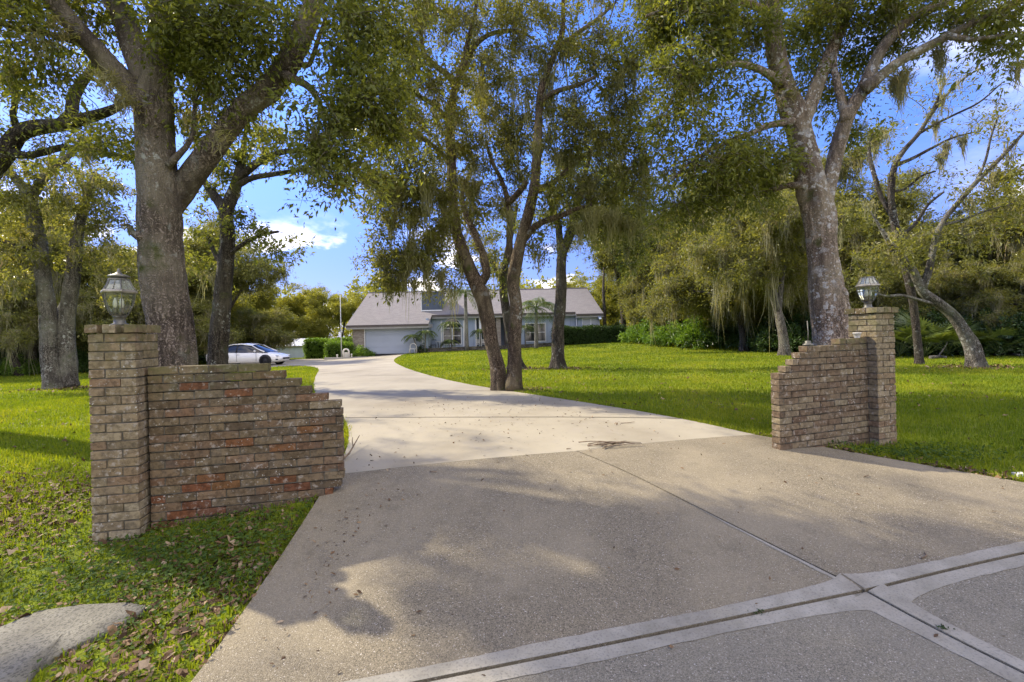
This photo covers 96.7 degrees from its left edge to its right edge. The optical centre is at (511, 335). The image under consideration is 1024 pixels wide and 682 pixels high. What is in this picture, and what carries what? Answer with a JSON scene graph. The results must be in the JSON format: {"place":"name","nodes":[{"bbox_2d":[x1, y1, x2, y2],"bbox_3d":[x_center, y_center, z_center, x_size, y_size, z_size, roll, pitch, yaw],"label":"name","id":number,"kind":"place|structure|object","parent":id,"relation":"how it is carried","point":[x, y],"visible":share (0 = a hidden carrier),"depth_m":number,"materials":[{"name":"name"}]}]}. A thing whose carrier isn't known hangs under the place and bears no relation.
{"place":"outdoors","nodes":[
{"label":"outdoors","id":0,"kind":"place"},
{"bbox_2d":[0,341,1023,681],"bbox_3d":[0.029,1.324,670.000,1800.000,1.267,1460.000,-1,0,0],"label":"ground","id":1,"kind":"structure","parent":0,"point":[80,652],"depth_m":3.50,"materials":[{"name":"plant"}]},
{"bbox_2d":[0,354,40,376],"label":"shrub","id":2,"kind":"object","parent":1,"relation":"on","point":[27,369],"visible":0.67,"depth_m":23.82,"materials":[{"name":"green plant"}]},
{"bbox_2d":[0,263,102,376],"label":"oak tree","id":3,"kind":"object","parent":1,"relation":"on","point":[18,327],"visible":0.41,"depth_m":23.25,"materials":[{"name":"green plant"}]},
{"bbox_2d":[0,215,112,373],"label":"oak tree","id":4,"kind":"object","parent":1,"relation":"on","point":[57,284],"visible":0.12,"depth_m":25.68,"materials":[{"name":"green plant"}]},
{"bbox_2d":[0,18,134,202],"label":"oak tree","id":5,"kind":"object","parent":1,"relation":"on","point":[15,136],"visible":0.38,"depth_m":6.93,"materials":[{"name":"green plant"}]},
{"bbox_2d":[0,189,136,287],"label":"oak tree","id":6,"kind":"object","parent":1,"relation":"on","point":[86,277],"visible":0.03,"depth_m":30.38,"materials":[{"name":"green plant"}]},
{"bbox_2d":[0,139,140,389],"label":"oak tree","id":7,"kind":"object","parent":1,"relation":"on","point":[58,358],"visible":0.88,"depth_m":15.27,"materials":[{"name":"green plant"}]},
{"bbox_2d":[0,602,146,681],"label":"concrete slab","id":8,"kind":"structure","parent":1,"relation":"on","point":[30,640],"depth_m":2.48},
{"bbox_2d":[77,346,90,372],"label":"shrub","id":9,"kind":"object","parent":1,"relation":"on","point":[85,364],"visible":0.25,"depth_m":25.56,"materials":[{"name":"green plant"}]},
{"bbox_2d":[56,288,144,352],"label":"mossy tree","id":10,"kind":"object","parent":1,"relation":"on","point":[103,318],"visible":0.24,"depth_m":26.35,"materials":[{"name":"green plant"}]},
{"bbox_2d":[84,324,160,544],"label":"brick pillar","id":11,"kind":"structure","parent":1,"relation":"on","point":[123,359],"depth_m":3.44,"materials":[{"name":"beige brick"}]},
{"bbox_2d":[100,269,137,324],"bbox_3d":[-3.093,-0.308,3.584,0.213,0.445,0.246,-1,0,12],"label":"gate lantern","id":12,"kind":"object","parent":11,"relation":"on","point":[113,310],"visible":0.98,"depth_m":3.56,"materials":[{"name":"metal"}]},
{"bbox_2d":[38,259,232,358],"bbox_3d":[-24.771,-0.876,30.192,11.631,10.531,9.078,-1,0,-9],"label":"oak tree","id":13,"kind":"object","parent":1,"relation":"on","point":[195,318],"visible":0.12,"depth_m":28.75,"materials":[{"name":"green plant"}]},
{"bbox_2d":[111,217,256,303],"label":"oak tree","id":14,"kind":"object","parent":1,"relation":"on","point":[191,258],"visible":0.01,"depth_m":34.99,"materials":[{"name":"green plant"}]},
{"bbox_2d":[190,293,248,354],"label":"mossy tree","id":15,"kind":"object","parent":1,"relation":"on","point":[201,331],"visible":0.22,"depth_m":30.22,"materials":[{"name":"green plant"}]},
{"bbox_2d":[0,0,476,374],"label":"oak tree","id":16,"kind":"object","parent":1,"relation":"on","point":[182,37],"visible":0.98,"depth_m":5.15,"materials":[{"name":"green plant"}]},
{"bbox_2d":[201,290,278,343],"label":"leafy tree","id":17,"kind":"object","parent":1,"relation":"on","point":[238,305],"visible":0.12,"depth_m":38.12,"materials":[{"name":"green plant"}]},
{"bbox_2d":[183,212,298,308],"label":"oak tree","id":18,"kind":"object","parent":1,"relation":"on","point":[248,273],"visible":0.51,"depth_m":33.19,"materials":[{"name":"green plant"}]},
{"bbox_2d":[147,363,344,529],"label":"brick wall","id":19,"kind":"structure","parent":1,"relation":"on","point":[262,434],"depth_m":3.72,"materials":[{"name":"brown brick"}]},
{"bbox_2d":[177,117,315,381],"bbox_3d":[-6.981,-2.061,11.992,4.366,7.190,2.187,-1,0,21],"label":"oak tree","id":20,"kind":"object","parent":1,"relation":"on","point":[238,178],"visible":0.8,"depth_m":11.85,"materials":[{"name":"green plant"}]},
{"bbox_2d":[232,305,302,353],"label":"mossy tree","id":21,"kind":"object","parent":1,"relation":"on","point":[264,326],"visible":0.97,"depth_m":35.46,"materials":[{"name":"green plant"}]},
{"bbox_2d":[243,282,306,314],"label":"oak tree","id":22,"kind":"object","parent":1,"relation":"on","point":[269,299],"visible":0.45,"depth_m":59.10,"materials":[{"name":"green plant"}]},
{"bbox_2d":[257,303,300,334],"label":"leafy tree","id":23,"kind":"object","parent":1,"relation":"on","point":[287,327],"visible":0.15,"depth_m":58.41,"materials":[{"name":"green plant"}]},
{"bbox_2d":[276,338,318,357],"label":"shed","id":24,"kind":"structure","parent":1,"relation":"on","point":[296,351],"depth_m":52.00,"materials":[{"name":"white metal"}]},
{"bbox_2d":[274,283,331,319],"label":"oak tree","id":25,"kind":"object","parent":1,"relation":"on","point":[307,293],"visible":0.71,"depth_m":61.86,"materials":[{"name":"green plant"}]},
{"bbox_2d":[291,304,340,338],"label":"leafy tree","id":26,"kind":"object","parent":1,"relation":"on","point":[313,326],"visible":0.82,"depth_m":58.35,"materials":[{"name":"green plant"}]},
{"bbox_2d":[302,336,352,358],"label":"hedge","id":27,"kind":"object","parent":1,"relation":"on","point":[313,348],"visible":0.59,"depth_m":41.18,"materials":[{"name":"green plant"}]},
{"bbox_2d":[308,290,358,336],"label":"oak tree","id":28,"kind":"object","parent":1,"relation":"on","point":[349,309],"visible":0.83,"depth_m":60.55,"materials":[{"name":"green plant"}]},
{"bbox_2d":[323,339,355,357],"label":"hedge","id":29,"kind":"object","parent":1,"relation":"on","point":[330,350],"visible":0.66,"depth_m":38.45,"materials":[{"name":"green plant"}]},
{"bbox_2d":[347,292,365,307],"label":"oak tree","id":30,"kind":"object","parent":1,"relation":"on","point":[357,299],"visible":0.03,"depth_m":60.32,"materials":[{"name":"green plant"}]},
{"bbox_2d":[349,344,375,356],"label":"shrub","id":31,"kind":"object","parent":1,"relation":"on","point":[360,351],"visible":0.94,"depth_m":38.34,"materials":[{"name":"green plant"}]},
{"bbox_2d":[401,334,423,352],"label":"palm","id":32,"kind":"object","parent":1,"relation":"on","point":[414,336],"visible":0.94,"depth_m":38.65,"materials":[{"name":"green plant"}]},
{"bbox_2d":[415,330,437,352],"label":"palm","id":33,"kind":"object","parent":1,"relation":"on","point":[427,332],"visible":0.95,"depth_m":38.79,"materials":[{"name":"green plant"}]},
{"bbox_2d":[437,321,462,346],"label":"palm","id":34,"kind":"object","parent":1,"relation":"on","point":[445,324],"visible":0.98,"depth_m":39.67,"materials":[{"name":"green plant"}]},
{"bbox_2d":[442,286,477,350],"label":"palm tree","id":35,"kind":"object","parent":1,"relation":"on","point":[466,340],"visible":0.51,"depth_m":38.78,"materials":[{"name":"green plant"}]},
{"bbox_2d":[345,287,603,356],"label":"house","id":36,"kind":"structure","parent":1,"relation":"on","point":[381,328],"depth_m":41.05,"materials":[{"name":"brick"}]},
{"bbox_2d":[365,328,421,353],"bbox_3d":[-10.213,0.435,39.429,4.960,2.220,0.082,-1,0,0],"label":"garage door","id":37,"kind":"structure","parent":36,"relation":"in","point":[380,341],"depth_m":39.39,"materials":[{"name":"paint"}]},
{"bbox_2d":[443,318,461,344],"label":"window","id":38,"kind":"structure","parent":36,"relation":"in","point":[456,334],"depth_m":41.05,"materials":[{"name":"black"}]},
{"bbox_2d":[525,323,545,341],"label":"window","id":39,"kind":"structure","parent":36,"relation":"in","point":[542,331],"depth_m":41.05,"materials":[{"name":"black"}]},
{"bbox_2d":[582,318,599,329],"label":"window","id":40,"kind":"structure","parent":36,"relation":"in","point":[585,321],"depth_m":40.56,"materials":[{"name":"black"}]},
{"bbox_2d":[418,343,551,352],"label":"bed wall","id":41,"kind":"structure","parent":1,"relation":"on","point":[475,348],"depth_m":39.15,"materials":[{"name":"stone"}]},
{"bbox_2d":[305,0,704,390],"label":"oak tree","id":42,"kind":"object","parent":1,"relation":"on","point":[407,261],"visible":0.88,"depth_m":9.50,"materials":[{"name":"green plant"}]},
{"bbox_2d":[468,205,550,368],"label":"oak tree","id":43,"kind":"object","parent":1,"relation":"on","point":[500,271],"visible":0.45,"depth_m":16.67,"materials":[{"name":"green plant"}]},
{"bbox_2d":[0,356,1023,681],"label":"fallen leaves","id":44,"kind":"object","parent":1,"relation":"on","point":[142,664],"visible":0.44,"depth_m":2.91,"materials":[{"name":"brown plant"}]},
{"bbox_2d":[521,325,538,343],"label":"palm","id":45,"kind":"object","parent":1,"relation":"on","point":[527,327],"visible":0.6,"depth_m":39.70,"materials":[{"name":"green plant"}]},
{"bbox_2d":[522,296,554,347],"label":"palm tree","id":46,"kind":"object","parent":1,"relation":"on","point":[529,303],"visible":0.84,"depth_m":37.48,"materials":[{"name":"green plant"}]},
{"bbox_2d":[567,277,593,292],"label":"oak tree","id":47,"kind":"object","parent":1,"relation":"on","point":[572,284],"visible":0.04,"depth_m":62.48,"materials":[{"name":"green plant"}]},
{"bbox_2d":[549,324,625,344],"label":"hedge","id":48,"kind":"object","parent":1,"relation":"on","point":[593,334],"visible":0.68,"depth_m":38.90,"materials":[{"name":"green plant"}]},
{"bbox_2d":[575,275,618,305],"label":"oak tree","id":49,"kind":"object","parent":1,"relation":"on","point":[597,290],"visible":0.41,"depth_m":60.54,"materials":[{"name":"green plant"}]},
{"bbox_2d":[602,267,606,325],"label":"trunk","id":50,"kind":"object","parent":1,"relation":"on","point":[603,300],"visible":0.76,"depth_m":43.90,"materials":[{"name":"brown plant"}]},
{"bbox_2d":[556,195,655,328],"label":"oak tree","id":51,"kind":"object","parent":1,"relation":"on","point":[605,261],"visible":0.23,"depth_m":45.44,"materials":[{"name":"green plant"}]},
{"bbox_2d":[593,293,620,325],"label":"leafy tree","id":52,"kind":"object","parent":1,"relation":"on","point":[611,316],"visible":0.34,"depth_m":55.10,"materials":[{"name":"green plant"}]},
{"bbox_2d":[533,125,686,368],"bbox_3d":[3.265,-3.134,16.311,5.997,8.866,3.738,-1,0,0],"label":"oak tree","id":53,"kind":"object","parent":1,"relation":"on","point":[557,361],"visible":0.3,"depth_m":16.27,"materials":[{"name":"green plant"}]},
{"bbox_2d":[584,261,635,324],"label":"oak tree","id":54,"kind":"object","parent":1,"relation":"on","point":[612,272],"visible":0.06,"depth_m":55.68,"materials":[{"name":"green plant"}]},
{"bbox_2d":[276,248,955,337],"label":"distant woods","id":55,"kind":"object","parent":1,"relation":"on","point":[358,289],"visible":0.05,"depth_m":88.81,"materials":[{"name":"green plant"}]},
{"bbox_2d":[611,278,664,330],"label":"mossy tree","id":56,"kind":"object","parent":1,"relation":"on","point":[628,298],"visible":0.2,"depth_m":42.12,"materials":[{"name":"green plant"}]},
{"bbox_2d":[618,318,663,343],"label":"shrub","id":57,"kind":"object","parent":1,"relation":"on","point":[640,332],"visible":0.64,"depth_m":36.18,"materials":[{"name":"green plant"}]},
{"bbox_2d":[615,227,683,314],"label":"oak tree","id":58,"kind":"object","parent":1,"relation":"on","point":[635,280],"visible":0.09,"depth_m":38.40,"materials":[{"name":"green plant"}]},
{"bbox_2d":[622,271,696,328],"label":"mossy tree","id":59,"kind":"object","parent":1,"relation":"on","point":[636,315],"visible":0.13,"depth_m":38.00,"materials":[{"name":"green plant"}]},
{"bbox_2d":[641,319,694,345],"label":"shrub","id":60,"kind":"object","parent":1,"relation":"on","point":[659,337],"visible":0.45,"depth_m":33.17,"materials":[{"name":"green plant"}]},
{"bbox_2d":[631,199,747,334],"bbox_3d":[14.713,-3.735,33.986,11.888,15.048,15.231,-1,0,41],"label":"oak tree","id":61,"kind":"object","parent":1,"relation":"on","point":[661,267],"visible":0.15,"depth_m":33.03,"materials":[{"name":"green plant"}]},
{"bbox_2d":[662,315,735,349],"bbox_3d":[12.806,-0.262,31.460,5.284,2.784,5.080,-1,0,35],"label":"shrub","id":62,"kind":"object","parent":1,"relation":"on","point":[683,334],"visible":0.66,"depth_m":30.56,"materials":[{"name":"green plant"}]},
{"bbox_2d":[661,170,738,221],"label":"oak tree","id":63,"kind":"object","parent":1,"relation":"on","point":[680,194],"depth_m":37.80,"materials":[{"name":"green plant"}]},
{"bbox_2d":[679,318,754,349],"bbox_3d":[13.956,-0.254,30.248,5.351,2.509,5.190,-1,0,25],"label":"shrub","id":64,"kind":"object","parent":1,"relation":"on","point":[731,330],"visible":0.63,"depth_m":29.27,"materials":[{"name":"green plant"}]},
{"bbox_2d":[678,278,768,342],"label":"mossy tree","id":65,"kind":"object","parent":1,"relation":"on","point":[706,316],"visible":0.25,"depth_m":29.50,"materials":[{"name":"green plant"}]},
{"bbox_2d":[632,221,854,351],"bbox_3d":[13.673,-2.469,27.335,12.494,11.610,9.752,-1,0,42],"label":"oak tree","id":66,"kind":"object","parent":1,"relation":"on","point":[675,298],"visible":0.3,"depth_m":27.18,"materials":[{"name":"green plant"}]},
{"bbox_2d":[722,316,774,349],"bbox_3d":[15.600,-0.170,28.270,4.864,2.318,4.718,-1,0,17],"label":"shrub","id":67,"kind":"object","parent":1,"relation":"on","point":[756,331],"visible":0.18,"depth_m":28.22,"materials":[{"name":"green plant"}]},
{"bbox_2d":[736,315,803,351],"bbox_3d":[15.101,-0.121,25.789,4.621,2.344,4.482,-1,0,29],"label":"shrub","id":68,"kind":"object","parent":1,"relation":"on","point":[767,329],"visible":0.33,"depth_m":25.64,"materials":[{"name":"green plant"}]},
{"bbox_2d":[667,187,881,355],"bbox_3d":[13.234,-3.224,23.299,8.265,10.167,10.401,-1,0,33],"label":"oak tree","id":69,"kind":"object","parent":1,"relation":"on","point":[770,248],"visible":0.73,"depth_m":21.35,"materials":[{"name":"green plant"}]},
{"bbox_2d":[698,296,852,336],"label":"mossy tree","id":70,"kind":"object","parent":1,"relation":"on","point":[756,320],"visible":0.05,"depth_m":27.99,"materials":[{"name":"green plant"}]},
{"bbox_2d":[746,306,811,352],"bbox_3d":[15.805,-0.283,24.746,5.351,2.705,5.190,-1,0,13],"label":"shrub","id":71,"kind":"object","parent":1,"relation":"on","point":[797,329],"visible":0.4,"depth_m":24.52,"materials":[{"name":"green plant"}]},
{"bbox_2d":[771,314,812,351],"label":"shrub","id":72,"kind":"object","parent":1,"relation":"on","point":[797,334],"visible":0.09,"depth_m":24.47,"materials":[{"name":"green plant"}]},
{"bbox_2d":[588,0,1023,345],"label":"oak tree","id":73,"kind":"object","parent":1,"relation":"on","point":[814,184],"visible":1,"depth_m":6.90,"materials":[{"name":"green plant"}]},
{"bbox_2d":[770,338,869,449],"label":"brick wall","id":74,"kind":"structure","parent":1,"relation":"on","point":[819,395],"depth_m":4.96,"materials":[{"name":"brown brick"}]},
{"bbox_2d":[671,110,970,278],"bbox_3d":[18.932,-5.545,28.383,12.074,15.291,15.195,-1,0,-28],"label":"oak tree","id":75,"kind":"object","parent":1,"relation":"on","point":[851,164],"visible":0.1,"depth_m":26.53,"materials":[{"name":"green plant"}]},
{"bbox_2d":[844,307,898,445],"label":"brick pillar","id":76,"kind":"structure","parent":1,"relation":"on","point":[874,326],"depth_m":5.17,"materials":[{"name":"beige brick"}]},
{"bbox_2d":[855,276,879,307],"bbox_3d":[4.149,-0.507,5.309,0.213,0.366,0.246,-1,0,24],"label":"gate lantern","id":77,"kind":"object","parent":76,"relation":"on","point":[860,287],"visible":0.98,"depth_m":5.29,"materials":[{"name":"metal"}]},
{"bbox_2d":[844,269,906,308],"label":"mossy tree","id":78,"kind":"object","parent":1,"relation":"on","point":[883,291],"visible":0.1,"depth_m":22.53,"materials":[{"name":"green plant"}]},
{"bbox_2d":[795,231,957,321],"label":"oak tree","id":79,"kind":"object","parent":1,"relation":"on","point":[945,256],"visible":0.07,"depth_m":22.55,"materials":[{"name":"green plant"}]},
{"bbox_2d":[836,159,989,266],"bbox_3d":[22.943,-4.554,26.213,9.494,11.040,7.850,-1,0,-10],"label":"oak tree","id":80,"kind":"object","parent":1,"relation":"on","point":[904,207],"visible":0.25,"depth_m":25.50,"materials":[{"name":"green plant"}]},
{"bbox_2d":[893,323,944,355],"bbox_3d":[15.560,0.081,18.503,3.007,1.460,3.031,-1,0,27],"label":"palmetto","id":81,"kind":"object","parent":1,"relation":"on","point":[907,330],"visible":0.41,"depth_m":17.78,"materials":[{"name":"green plant"}]},
{"bbox_2d":[893,316,958,356],"bbox_3d":[16.611,0.045,20.206,4.378,1.938,4.246,-1,0,19],"label":"shrub","id":82,"kind":"object","parent":1,"relation":"on","point":[908,351],"visible":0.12,"depth_m":18.80,"materials":[{"name":"green plant"}]},
{"bbox_2d":[894,309,960,355],"bbox_3d":[16.413,-0.182,17.996,2.539,1.944,2.745,-1,0,-36],"label":"palmetto","id":83,"kind":"object","parent":1,"relation":"on","point":[927,327],"visible":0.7,"depth_m":17.68,"materials":[{"name":"green plant"}]},
{"bbox_2d":[836,49,1023,364],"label":"oak tree","id":84,"kind":"object","parent":1,"relation":"on","point":[889,205],"visible":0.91,"depth_m":14.52,"materials":[{"name":"green plant"}]},
{"bbox_2d":[842,99,1023,367],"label":"oak tree","id":85,"kind":"object","parent":1,"relation":"on","point":[972,349],"visible":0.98,"depth_m":12.78,"materials":[{"name":"green plant"}]},
{"bbox_2d":[896,304,982,354],"bbox_3d":[19.462,-0.229,20.807,5.190,2.459,5.351,-1,0,-37],"label":"shrub","id":86,"kind":"object","parent":1,"relation":"on","point":[938,322],"visible":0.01,"depth_m":20.33,"materials":[{"name":"green plant"}]},
{"bbox_2d":[894,305,985,355],"bbox_3d":[18.155,-0.174,20.323,4.864,2.385,4.718,-1,0,-27],"label":"shrub","id":87,"kind":"object","parent":1,"relation":"on","point":[932,317],"visible":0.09,"depth_m":19.87,"materials":[{"name":"green plant"}]},
{"bbox_2d":[863,255,1021,326],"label":"mossy tree","id":88,"kind":"object","parent":1,"relation":"on","point":[948,284],"visible":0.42,"depth_m":20.34,"materials":[{"name":"green plant"}]},
{"bbox_2d":[922,319,991,354],"bbox_3d":[17.686,0.000,18.275,2.482,1.541,2.542,-1,0,36],"label":"palmetto","id":89,"kind":"object","parent":1,"relation":"on","point":[952,328],"visible":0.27,"depth_m":17.89,"materials":[{"name":"green plant"}]},
{"bbox_2d":[914,189,1023,272],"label":"oak tree","id":90,"kind":"object","parent":1,"relation":"on","point":[1015,235],"visible":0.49,"depth_m":21.44,"materials":[{"name":"green plant"}]},
{"bbox_2d":[928,313,1023,356],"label":"shrub","id":91,"kind":"object","parent":1,"relation":"on","point":[960,350],"visible":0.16,"depth_m":18.49,"materials":[{"name":"green plant"}]},
{"bbox_2d":[943,239,1021,306],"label":"mossy tree","id":92,"kind":"object","parent":1,"relation":"on","point":[975,257],"visible":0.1,"depth_m":23.25,"materials":[{"name":"green plant"}]},
{"bbox_2d":[946,243,1023,334],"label":"oak tree","id":93,"kind":"object","parent":1,"relation":"on","point":[998,301],"visible":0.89,"depth_m":19.12,"materials":[{"name":"green plant"}]},
{"bbox_2d":[948,302,1023,354],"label":"shrub","id":94,"kind":"object","parent":1,"relation":"on","point":[984,326],"visible":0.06,"depth_m":18.68,"materials":[{"name":"green plant"}]},
{"bbox_2d":[957,269,1023,314],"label":"mossy tree","id":95,"kind":"object","parent":1,"relation":"on","point":[1015,280],"visible":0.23,"depth_m":19.53,"materials":[{"name":"green plant"}]},
{"bbox_2d":[960,307,1023,356],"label":"shrub","id":96,"kind":"object","parent":1,"relation":"on","point":[998,324],"visible":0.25,"depth_m":17.87,"materials":[{"name":"green plant"}]},
{"bbox_2d":[973,326,1023,353],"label":"palmetto","id":97,"kind":"object","parent":1,"relation":"on","point":[999,333],"visible":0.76,"depth_m":17.50,"materials":[{"name":"green plant"}]},
{"bbox_2d":[983,311,1023,354],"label":"shrub","id":98,"kind":"object","parent":1,"relation":"on","point":[1012,350],"visible":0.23,"depth_m":17.97,"materials":[{"name":"green plant"}]},
{"bbox_2d":[0,0,1023,338],"label":"sky","id":99,"kind":"structure","parent":0,"point":[331,265],"materials":[{"name":"blue"}]},
{"bbox_2d":[191,353,1023,681],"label":"driveway","id":100,"kind":"structure","parent":0,"point":[535,575],"depth_m":2.93,"materials":[{"name":"concrete"}]},
{"bbox_2d":[206,343,289,363],"bbox_3d":[-17.307,1.231,30.000,4.872,1.513,2.194,-1,0,0],"label":"white car","id":101,"kind":"object","parent":100,"relation":"on","point":[239,353],"visible":0.7,"depth_m":29.17,"materials":[{"name":"white paint"}]},
{"bbox_2d":[579,441,641,447],"bbox_3d":[1.049,1.137,4.820,0.646,0.044,0.242,-1,0,-7],"label":"twig pile","id":102,"kind":"object","parent":100,"relation":"on","point":[601,443],"visible":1,"depth_m":4.81,"materials":[{"name":"brown wood"}]},
{"bbox_2d":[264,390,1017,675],"bbox_3d":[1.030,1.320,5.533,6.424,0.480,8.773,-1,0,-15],"label":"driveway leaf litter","id":103,"kind":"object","parent":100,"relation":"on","point":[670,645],"visible":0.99,"depth_m":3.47,"materials":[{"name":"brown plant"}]},
{"bbox_2d":[639,341,1012,353],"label":"rough grass","id":104,"kind":"structure","parent":0,"point":[733,347],"depth_m":29.76,"materials":[{"name":"green plant"}]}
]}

